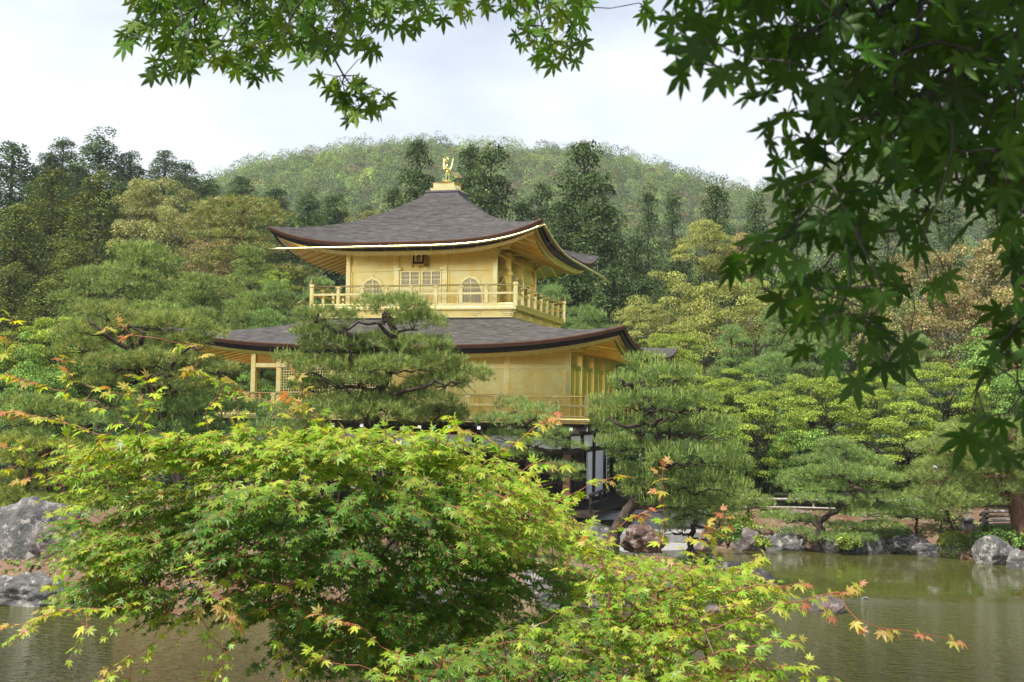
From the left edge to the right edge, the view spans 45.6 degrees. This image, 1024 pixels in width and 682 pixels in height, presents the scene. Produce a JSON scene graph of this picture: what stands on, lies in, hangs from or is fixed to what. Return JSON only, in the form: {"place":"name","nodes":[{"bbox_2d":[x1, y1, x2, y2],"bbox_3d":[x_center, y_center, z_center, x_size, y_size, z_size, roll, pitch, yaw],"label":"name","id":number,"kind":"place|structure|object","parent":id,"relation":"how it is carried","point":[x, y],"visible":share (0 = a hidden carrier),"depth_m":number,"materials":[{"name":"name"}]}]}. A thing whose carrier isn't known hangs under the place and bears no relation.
{"place":"outdoors","nodes":[
{"label":"outdoors","id":0,"kind":"place"},
{"bbox_2d":[0,527,1023,681],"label":"water","id":1,"kind":"structure","parent":0,"point":[977,609],"depth_m":24.23,"materials":[{"name":"green liquid"}]},
{"bbox_2d":[0,495,1023,614],"bbox_3d":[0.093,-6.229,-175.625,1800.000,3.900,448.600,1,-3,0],"label":"ground","id":2,"kind":"structure","parent":0,"point":[45,569],"depth_m":31.18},
{"bbox_2d":[0,571,73,606],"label":"rock","id":3,"kind":"object","parent":2,"relation":"on","point":[22,589],"visible":0.52,"depth_m":26.84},
{"bbox_2d":[0,496,84,559],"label":"rock","id":4,"kind":"object","parent":2,"relation":"on","point":[22,520],"visible":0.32,"depth_m":29.16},
{"bbox_2d":[0,431,113,509],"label":"pine tree","id":5,"kind":"object","parent":2,"relation":"on","point":[7,498],"visible":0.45,"depth_m":36.53,"materials":[{"name":"green plant"}]},
{"bbox_2d":[0,390,125,518],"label":"pine tree","id":6,"kind":"object","parent":2,"relation":"on","point":[43,401],"visible":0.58,"depth_m":37.07,"materials":[{"name":"green plant"}]},
{"bbox_2d":[48,298,244,547],"bbox_3d":[-9.864,2.612,32.447,5.560,7.634,3.269,1,-3,0],"label":"pine tree","id":7,"kind":"object","parent":2,"relation":"on","point":[139,357],"visible":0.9,"depth_m":32.20,"materials":[{"name":"green plant"}]},
{"bbox_2d":[87,384,305,543],"bbox_3d":[-8.302,3.422,32.571,6.125,4.612,3.130,2,-3,-14],"label":"pine tree","id":8,"kind":"object","parent":2,"relation":"on","point":[261,413],"visible":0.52,"depth_m":32.50,"materials":[{"name":"green plant"}]},
{"bbox_2d":[112,0,528,130],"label":"maple branch","id":9,"kind":"object","parent":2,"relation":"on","point":[186,52],"visible":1,"depth_m":2.91,"materials":[{"name":"green plant"}]},
{"bbox_2d":[505,0,656,78],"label":"maple branch","id":10,"kind":"object","parent":9,"relation":"attached to","point":[561,17],"visible":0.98,"depth_m":2.86,"materials":[{"name":"green plant"}]},
{"bbox_2d":[0,309,648,681],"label":"maple bush","id":11,"kind":"object","parent":2,"relation":"on","point":[490,538],"visible":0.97,"depth_m":4.97,"materials":[{"name":"green plant"}]},
{"bbox_2d":[252,286,496,556],"bbox_3d":[-3.536,2.161,31.461,6.438,7.185,3.305,1,-3,0],"label":"pine tree","id":12,"kind":"object","parent":2,"relation":"on","point":[368,406],"visible":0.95,"depth_m":30.97,"materials":[{"name":"green plant"}]},
{"bbox_2d":[163,180,678,535],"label":"golden pavilion","id":13,"kind":"structure","parent":2,"relation":"on","point":[479,274],"depth_m":42.90,"materials":[{"name":"gold wood"}]},
{"bbox_2d":[4,507,1010,597],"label":"weeds","id":14,"kind":"object","parent":2,"relation":"on","point":[28,564],"visible":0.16,"depth_m":31.32,"materials":[{"name":"green plant"}]},
{"bbox_2d":[466,392,588,557],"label":"pine tree","id":15,"kind":"object","parent":2,"relation":"on","point":[531,418],"visible":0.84,"depth_m":31.71,"materials":[{"name":"green plant"}]},
{"bbox_2d":[300,456,967,681],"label":"maple bush","id":16,"kind":"object","parent":2,"relation":"on","point":[608,621],"visible":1,"depth_m":4.46,"materials":[{"name":"green plant"}]},
{"bbox_2d":[619,524,667,552],"bbox_3d":[3.874,5.819,35.936,1.459,0.821,0.849,0,-3,11],"label":"rock","id":17,"kind":"object","parent":2,"relation":"on","point":[637,538],"visible":0.91,"depth_m":35.67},
{"bbox_2d":[619,529,705,556],"bbox_3d":[4.803,6.506,38.354,3.196,0.820,3.890,1,-3,0],"label":"stone landing","id":18,"kind":"object","parent":2,"relation":"on","point":[671,550],"visible":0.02,"depth_m":38.69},
{"bbox_2d":[584,346,755,558],"bbox_3d":[3.982,2.841,30.776,4.373,5.573,3.113,1,-3,0],"label":"pine tree","id":19,"kind":"object","parent":2,"relation":"on","point":[654,422],"visible":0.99,"depth_m":30.60,"materials":[{"name":"green plant"}]},
{"bbox_2d":[657,489,742,558],"bbox_3d":[5.069,5.737,32.861,2.574,3.606,2.026,1,-3,0],"label":"shrub","id":20,"kind":"object","parent":2,"relation":"on","point":[696,517],"visible":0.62,"depth_m":32.67,"materials":[{"name":"green plant"}]},
{"bbox_2d":[717,390,807,501],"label":"maple tree","id":21,"kind":"object","parent":2,"relation":"on","point":[762,412],"visible":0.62,"depth_m":47.61,"materials":[{"name":"green plant"}]},
{"bbox_2d":[767,527,804,550],"bbox_3d":[9.010,6.564,40.236,1.310,0.850,0.958,1,-3,0],"label":"rock","id":22,"kind":"object","parent":2,"relation":"on","point":[791,541],"visible":0.69,"depth_m":39.87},
{"bbox_2d":[761,418,830,505],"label":"broadleaf tree","id":23,"kind":"object","parent":2,"relation":"on","point":[808,439],"visible":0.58,"depth_m":47.34,"materials":[{"name":"green plant"}]},
{"bbox_2d":[757,433,930,544],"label":"pine tree","id":24,"kind":"object","parent":2,"relation":"on","point":[874,505],"visible":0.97,"depth_m":39.80,"materials":[{"name":"green plant"}]},
{"bbox_2d":[900,415,1023,547],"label":"pine tree","id":25,"kind":"object","parent":2,"relation":"on","point":[1011,492],"visible":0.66,"depth_m":38.14,"materials":[{"name":"green plant"}]},
{"bbox_2d":[971,535,1014,564],"bbox_3d":[14.873,6.443,37.447,1.205,1.010,1.122,2,-3,-23],"label":"rock","id":26,"kind":"object","parent":2,"relation":"on","point":[991,549],"visible":0.66,"depth_m":37.06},
{"bbox_2d":[0,154,1023,507],"bbox_3d":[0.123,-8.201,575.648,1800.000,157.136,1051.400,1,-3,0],"label":"hills","id":27,"kind":"structure","parent":0,"point":[618,490],"depth_m":397.64,"materials":[{"name":"plant"}]},
{"bbox_2d":[0,140,47,253],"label":"cypress tree","id":28,"kind":"object","parent":27,"relation":"on","point":[9,198],"visible":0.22,"depth_m":122.08,"materials":[{"name":"green plant"}]},
{"bbox_2d":[0,331,50,486],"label":"broadleaf tree","id":29,"kind":"object","parent":27,"relation":"on","point":[3,383],"visible":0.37,"depth_m":51.63,"materials":[{"name":"green plant"}]},
{"bbox_2d":[0,262,53,400],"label":"cedar tree","id":30,"kind":"object","parent":27,"relation":"on","point":[10,294],"visible":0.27,"depth_m":79.96,"materials":[{"name":"green plant"}]},
{"bbox_2d":[0,203,69,345],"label":"cedar tree","id":31,"kind":"object","parent":27,"relation":"on","point":[16,252],"visible":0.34,"depth_m":87.91,"materials":[{"name":"green plant"}]},
{"bbox_2d":[0,361,81,488],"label":"tree","id":32,"kind":"object","parent":27,"relation":"on","point":[54,383],"visible":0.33,"depth_m":49.50,"materials":[{"name":"green plant"}]},
{"bbox_2d":[0,168,98,331],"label":"cedar tree","id":33,"kind":"object","parent":27,"relation":"on","point":[50,223],"visible":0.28,"depth_m":96.19,"materials":[{"name":"green plant"}]},
{"bbox_2d":[0,316,99,485],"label":"maple tree","id":34,"kind":"object","parent":27,"relation":"on","point":[41,334],"visible":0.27,"depth_m":52.52,"materials":[{"name":"green plant"}]},
{"bbox_2d":[0,279,113,410],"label":"tree","id":35,"kind":"object","parent":27,"relation":"on","point":[47,306],"visible":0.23,"depth_m":77.48,"materials":[{"name":"green plant"}]},
{"bbox_2d":[30,136,94,244],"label":"cypress tree","id":36,"kind":"object","parent":27,"relation":"on","point":[68,155],"visible":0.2,"depth_m":128.40,"materials":[{"name":"green plant"}]},
{"bbox_2d":[24,245,112,376],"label":"cedar tree","id":37,"kind":"object","parent":27,"relation":"on","point":[75,256],"visible":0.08,"depth_m":84.06,"materials":[{"name":"green plant"}]},
{"bbox_2d":[31,161,105,261],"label":"cypress tree","id":38,"kind":"object","parent":27,"relation":"on","point":[76,170],"visible":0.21,"depth_m":118.57,"materials":[{"name":"green plant"}]},
{"bbox_2d":[18,170,141,335],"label":"cedar tree","id":39,"kind":"object","parent":27,"relation":"on","point":[97,197],"visible":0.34,"depth_m":91.76,"materials":[{"name":"green plant"}]},
{"bbox_2d":[33,263,137,437],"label":"pine tree","id":40,"kind":"object","parent":27,"relation":"on","point":[82,277],"visible":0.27,"depth_m":64.31,"materials":[{"name":"green plant"}]},
{"bbox_2d":[38,322,137,484],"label":"tree","id":41,"kind":"object","parent":27,"relation":"on","point":[79,391],"visible":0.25,"depth_m":53.41,"materials":[{"name":"green plant"}]},
{"bbox_2d":[49,125,141,246],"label":"cypress tree","id":42,"kind":"object","parent":27,"relation":"on","point":[97,159],"visible":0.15,"depth_m":123.40,"materials":[{"name":"green plant"}]},
{"bbox_2d":[73,237,190,472],"bbox_3d":[-19.076,5.401,62.319,6.886,21.438,7.338,4,-4,-42],"label":"pine tree","id":43,"kind":"object","parent":27,"relation":"on","point":[144,279],"visible":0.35,"depth_m":61.55,"materials":[{"name":"green plant"}]},
{"bbox_2d":[110,186,164,325],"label":"broadleaf tree","id":44,"kind":"object","parent":27,"relation":"on","point":[135,214],"visible":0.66,"depth_m":89.91,"materials":[{"name":"green plant"}]},
{"bbox_2d":[74,298,215,483],"bbox_3d":[-16.716,5.605,55.507,6.664,15.426,7.850,-2,-4,37],"label":"pine tree","id":45,"kind":"object","parent":27,"relation":"on","point":[139,305],"visible":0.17,"depth_m":55.64,"materials":[{"name":"green plant"}]},
{"bbox_2d":[105,219,194,303],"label":"broadleaf tree","id":46,"kind":"object","parent":27,"relation":"on","point":[129,227],"visible":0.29,"depth_m":85.66,"materials":[{"name":"green plant"}]},
{"bbox_2d":[127,176,201,298],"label":"broadleaf tree","id":47,"kind":"object","parent":27,"relation":"on","point":[149,185],"visible":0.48,"depth_m":91.88,"materials":[{"name":"green plant"}]},
{"bbox_2d":[142,149,189,215],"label":"cypress tree","id":48,"kind":"object","parent":27,"relation":"on","point":[169,164],"visible":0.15,"depth_m":130.52,"materials":[{"name":"green plant"}]},
{"bbox_2d":[164,159,212,246],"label":"cypress tree","id":49,"kind":"object","parent":27,"relation":"on","point":[185,177],"visible":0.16,"depth_m":124.93,"materials":[{"name":"green plant"}]},
{"bbox_2d":[147,270,249,475],"bbox_3d":[-15.582,5.615,60.129,5.423,18.269,5.840,2,-3,-13],"label":"pine tree","id":50,"kind":"object","parent":27,"relation":"on","point":[194,279],"visible":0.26,"depth_m":59.58,"materials":[{"name":"green plant"}]},
{"bbox_2d":[159,306,246,471],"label":"pine tree","id":51,"kind":"object","parent":27,"relation":"on","point":[206,309],"visible":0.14,"depth_m":55.81,"materials":[{"name":"green plant"}]},
{"bbox_2d":[135,192,340,324],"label":"red pine tree","id":52,"kind":"object","parent":27,"relation":"on","point":[298,270],"visible":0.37,"depth_m":74.03,"materials":[{"name":"green plant"}]},
{"bbox_2d":[215,243,277,328],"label":"pine tree","id":53,"kind":"object","parent":27,"relation":"on","point":[249,282],"visible":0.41,"depth_m":65.78,"materials":[{"name":"green plant"}]},
{"bbox_2d":[215,288,282,480],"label":"pine tree","id":54,"kind":"object","parent":27,"relation":"on","point":[242,301],"visible":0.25,"depth_m":57.57,"materials":[{"name":"green plant"}]},
{"bbox_2d":[235,307,287,483],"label":"pine tree","id":55,"kind":"object","parent":27,"relation":"on","point":[266,321],"visible":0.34,"depth_m":56.44,"materials":[{"name":"green plant"}]},
{"bbox_2d":[244,280,301,381],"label":"pine tree","id":56,"kind":"object","parent":27,"relation":"on","point":[278,291],"visible":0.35,"depth_m":57.70,"materials":[{"name":"green plant"}]},
{"bbox_2d":[275,186,341,300],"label":"cypress tree","id":57,"kind":"object","parent":27,"relation":"on","point":[312,204],"visible":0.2,"depth_m":111.73,"materials":[{"name":"green plant"}]},
{"bbox_2d":[292,193,353,303],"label":"cypress tree","id":58,"kind":"object","parent":27,"relation":"on","point":[338,218],"visible":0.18,"depth_m":109.30,"materials":[{"name":"green plant"}]},
{"bbox_2d":[394,139,435,208],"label":"cedar tree","id":59,"kind":"object","parent":27,"relation":"on","point":[417,174],"visible":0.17,"depth_m":92.52,"materials":[{"name":"green plant"}]},
{"bbox_2d":[447,144,487,210],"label":"cedar tree","id":60,"kind":"object","parent":27,"relation":"on","point":[469,153],"visible":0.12,"depth_m":93.43,"materials":[{"name":"green plant"}]},
{"bbox_2d":[464,140,518,219],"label":"cedar tree","id":61,"kind":"object","parent":27,"relation":"on","point":[485,155],"visible":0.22,"depth_m":89.82,"materials":[{"name":"green plant"}]},
{"bbox_2d":[0,224,1020,494],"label":"undergrowth","id":62,"kind":"object","parent":27,"relation":"on","point":[170,480],"visible":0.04,"depth_m":57.81,"materials":[{"name":"green plant"}]},
{"bbox_2d":[0,130,1023,341],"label":"distant wood","id":63,"kind":"object","parent":27,"relation":"on","point":[331,160],"visible":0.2,"depth_m":442.25,"materials":[{"name":"green plant"}]},
{"bbox_2d":[525,182,556,301],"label":"cedar tree","id":64,"kind":"object","parent":27,"relation":"on","point":[545,192],"visible":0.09,"depth_m":92.44,"materials":[{"name":"green plant"}]},
{"bbox_2d":[537,199,596,328],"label":"cedar tree","id":65,"kind":"object","parent":27,"relation":"on","point":[562,242],"visible":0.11,"depth_m":84.15,"materials":[{"name":"green plant"}]},
{"bbox_2d":[537,264,622,393],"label":"tree","id":66,"kind":"object","parent":27,"relation":"on","point":[572,281],"visible":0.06,"depth_m":75.67,"materials":[{"name":"green plant"}]},
{"bbox_2d":[560,302,627,436],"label":"pine tree","id":67,"kind":"object","parent":27,"relation":"on","point":[596,313],"visible":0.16,"depth_m":56.47,"materials":[{"name":"green plant"}]},
{"bbox_2d":[537,139,664,407],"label":"cedar tree","id":68,"kind":"object","parent":27,"relation":"on","point":[581,185],"visible":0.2,"depth_m":85.32,"materials":[{"name":"green plant"}]},
{"bbox_2d":[552,194,690,428],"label":"cedar tree","id":69,"kind":"object","parent":27,"relation":"on","point":[594,232],"visible":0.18,"depth_m":80.61,"materials":[{"name":"green plant"}]},
{"bbox_2d":[583,261,666,441],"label":"cedar tree","id":70,"kind":"object","parent":27,"relation":"on","point":[611,288],"visible":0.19,"depth_m":73.48,"materials":[{"name":"green plant"}]},
{"bbox_2d":[610,226,674,408],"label":"cedar tree","id":71,"kind":"object","parent":27,"relation":"on","point":[636,249],"visible":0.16,"depth_m":90.28,"materials":[{"name":"green plant"}]},
{"bbox_2d":[612,300,674,412],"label":"broadleaf tree","id":72,"kind":"object","parent":27,"relation":"on","point":[634,333],"visible":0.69,"depth_m":61.82,"materials":[{"name":"green plant"}]},
{"bbox_2d":[630,183,668,318],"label":"cedar tree","id":73,"kind":"object","parent":27,"relation":"on","point":[648,203],"visible":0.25,"depth_m":96.45,"materials":[{"name":"green plant"}]},
{"bbox_2d":[615,278,687,439],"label":"cedar tree","id":74,"kind":"object","parent":27,"relation":"on","point":[642,284],"visible":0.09,"depth_m":73.45,"materials":[{"name":"green plant"}]},
{"bbox_2d":[610,269,717,466],"bbox_3d":[8.188,2.799,63.882,5.396,13.167,5.501,-2,-4,42],"label":"tree","id":75,"kind":"object","parent":27,"relation":"on","point":[678,283],"visible":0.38,"depth_m":63.50,"materials":[{"name":"green plant"}]},
{"bbox_2d":[650,189,693,383],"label":"cedar tree","id":76,"kind":"object","parent":27,"relation":"on","point":[673,220],"visible":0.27,"depth_m":95.50,"materials":[{"name":"green plant"}]},
{"bbox_2d":[638,332,707,495],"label":"tree","id":77,"kind":"object","parent":27,"relation":"on","point":[668,344],"visible":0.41,"depth_m":52.88,"materials":[{"name":"green plant"}]},
{"bbox_2d":[653,237,715,411],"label":"cedar tree","id":78,"kind":"object","parent":27,"relation":"on","point":[678,267],"visible":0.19,"depth_m":88.25,"materials":[{"name":"green plant"}]},
{"bbox_2d":[656,314,747,440],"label":"broadleaf tree","id":79,"kind":"object","parent":27,"relation":"on","point":[702,321],"visible":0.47,"depth_m":59.47,"materials":[{"name":"green plant"}]},
{"bbox_2d":[669,219,736,382],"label":"broadleaf tree","id":80,"kind":"object","parent":27,"relation":"on","point":[702,264],"visible":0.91,"depth_m":72.02,"materials":[{"name":"green plant"}]},
{"bbox_2d":[662,174,769,414],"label":"cedar tree","id":81,"kind":"object","parent":27,"relation":"on","point":[718,193],"visible":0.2,"depth_m":96.43,"materials":[{"name":"green plant"}]},
{"bbox_2d":[676,279,767,399],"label":"broadleaf tree","id":82,"kind":"object","parent":27,"relation":"on","point":[712,313],"visible":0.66,"depth_m":62.58,"materials":[{"name":"green plant"}]},
{"bbox_2d":[696,323,754,442],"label":"pine tree","id":83,"kind":"object","parent":27,"relation":"on","point":[729,334],"visible":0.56,"depth_m":54.67,"materials":[{"name":"green plant"}]},
{"bbox_2d":[693,361,775,493],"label":"maple tree","id":84,"kind":"object","parent":27,"relation":"on","point":[734,388],"visible":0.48,"depth_m":49.58,"materials":[{"name":"green plant"}]},
{"bbox_2d":[718,277,789,440],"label":"broadleaf tree","id":85,"kind":"object","parent":27,"relation":"on","point":[751,326],"visible":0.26,"depth_m":65.92,"materials":[{"name":"green plant"}]},
{"bbox_2d":[724,192,794,406],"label":"cedar tree","id":86,"kind":"object","parent":27,"relation":"on","point":[754,226],"visible":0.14,"depth_m":98.43,"materials":[{"name":"green plant"}]},
{"bbox_2d":[729,350,821,496],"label":"pine tree","id":87,"kind":"object","parent":27,"relation":"on","point":[778,363],"visible":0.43,"depth_m":52.15,"materials":[{"name":"green plant"}]},
{"bbox_2d":[737,303,816,492],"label":"pine tree","id":88,"kind":"object","parent":27,"relation":"on","point":[784,343],"visible":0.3,"depth_m":55.75,"materials":[{"name":"green plant"}]},
{"bbox_2d":[759,326,849,490],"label":"pine tree","id":89,"kind":"object","parent":27,"relation":"on","point":[816,364],"visible":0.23,"depth_m":55.53,"materials":[{"name":"green plant"}]},
{"bbox_2d":[774,374,864,502],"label":"maple tree","id":90,"kind":"object","parent":27,"relation":"on","point":[824,392],"visible":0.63,"depth_m":49.37,"materials":[{"name":"green plant"}]},
{"bbox_2d":[813,271,893,481],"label":"broadleaf tree","id":91,"kind":"object","parent":27,"relation":"on","point":[858,309],"visible":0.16,"depth_m":63.80,"materials":[{"name":"green plant"}]},
{"bbox_2d":[834,367,907,497],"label":"maple tree","id":92,"kind":"object","parent":27,"relation":"on","point":[880,391],"visible":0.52,"depth_m":51.70,"materials":[{"name":"green plant"}]},
{"bbox_2d":[822,394,953,504],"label":"maple tree","id":93,"kind":"object","parent":27,"relation":"on","point":[896,453],"visible":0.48,"depth_m":48.38,"materials":[{"name":"green plant"}]},
{"bbox_2d":[847,197,942,409],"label":"cedar tree","id":94,"kind":"object","parent":27,"relation":"on","point":[889,236],"visible":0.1,"depth_m":98.36,"materials":[{"name":"green plant"}]},
{"bbox_2d":[850,291,951,436],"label":"broadleaf tree","id":95,"kind":"object","parent":27,"relation":"on","point":[895,323],"visible":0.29,"depth_m":61.51,"materials":[{"name":"green plant"}]},
{"bbox_2d":[863,332,953,484],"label":"pine tree","id":96,"kind":"object","parent":27,"relation":"on","point":[899,388],"visible":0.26,"depth_m":53.97,"materials":[{"name":"green plant"}]},
{"bbox_2d":[876,243,969,425],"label":"broadleaf tree","id":97,"kind":"object","parent":27,"relation":"on","point":[945,259],"visible":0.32,"depth_m":65.97,"materials":[{"name":"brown plant"}]},
{"bbox_2d":[899,194,992,413],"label":"cedar tree","id":98,"kind":"object","parent":27,"relation":"on","point":[949,209],"visible":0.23,"depth_m":96.28,"materials":[{"name":"green plant"}]},
{"bbox_2d":[895,284,1002,417],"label":"broadleaf tree","id":99,"kind":"object","parent":27,"relation":"on","point":[947,322],"visible":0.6,"depth_m":59.81,"materials":[{"name":"brown plant"}]},
{"bbox_2d":[902,362,995,482],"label":"maple tree","id":100,"kind":"object","parent":27,"relation":"on","point":[955,406],"visible":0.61,"depth_m":51.61,"materials":[{"name":"green plant"}]},
{"bbox_2d":[923,237,1023,469],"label":"broadleaf tree","id":101,"kind":"object","parent":27,"relation":"on","point":[984,264],"visible":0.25,"depth_m":63.76,"materials":[{"name":"brown plant"}]},
{"bbox_2d":[945,327,1023,483],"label":"broadleaf tree","id":102,"kind":"object","parent":27,"relation":"on","point":[974,363],"visible":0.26,"depth_m":55.72,"materials":[{"name":"green plant"}]},
{"bbox_2d":[948,285,1023,401],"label":"broadleaf tree","id":103,"kind":"object","parent":27,"relation":"on","point":[1004,300],"visible":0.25,"depth_m":59.58,"materials":[{"name":"brown plant"}]},
{"bbox_2d":[963,371,1023,500],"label":"broadleaf tree","id":104,"kind":"object","parent":27,"relation":"on","point":[1009,383],"visible":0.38,"depth_m":51.62,"materials":[{"name":"green plant"}]},
{"bbox_2d":[0,0,1023,207],"label":"sky","id":105,"kind":"structure","parent":0,"point":[60,77],"materials":[{"name":"white"}]},
{"bbox_2d":[653,0,1023,475],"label":"maple branch","id":106,"kind":"object","parent":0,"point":[929,143],"visible":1,"depth_m":1.51,"materials":[{"name":"green plant"}]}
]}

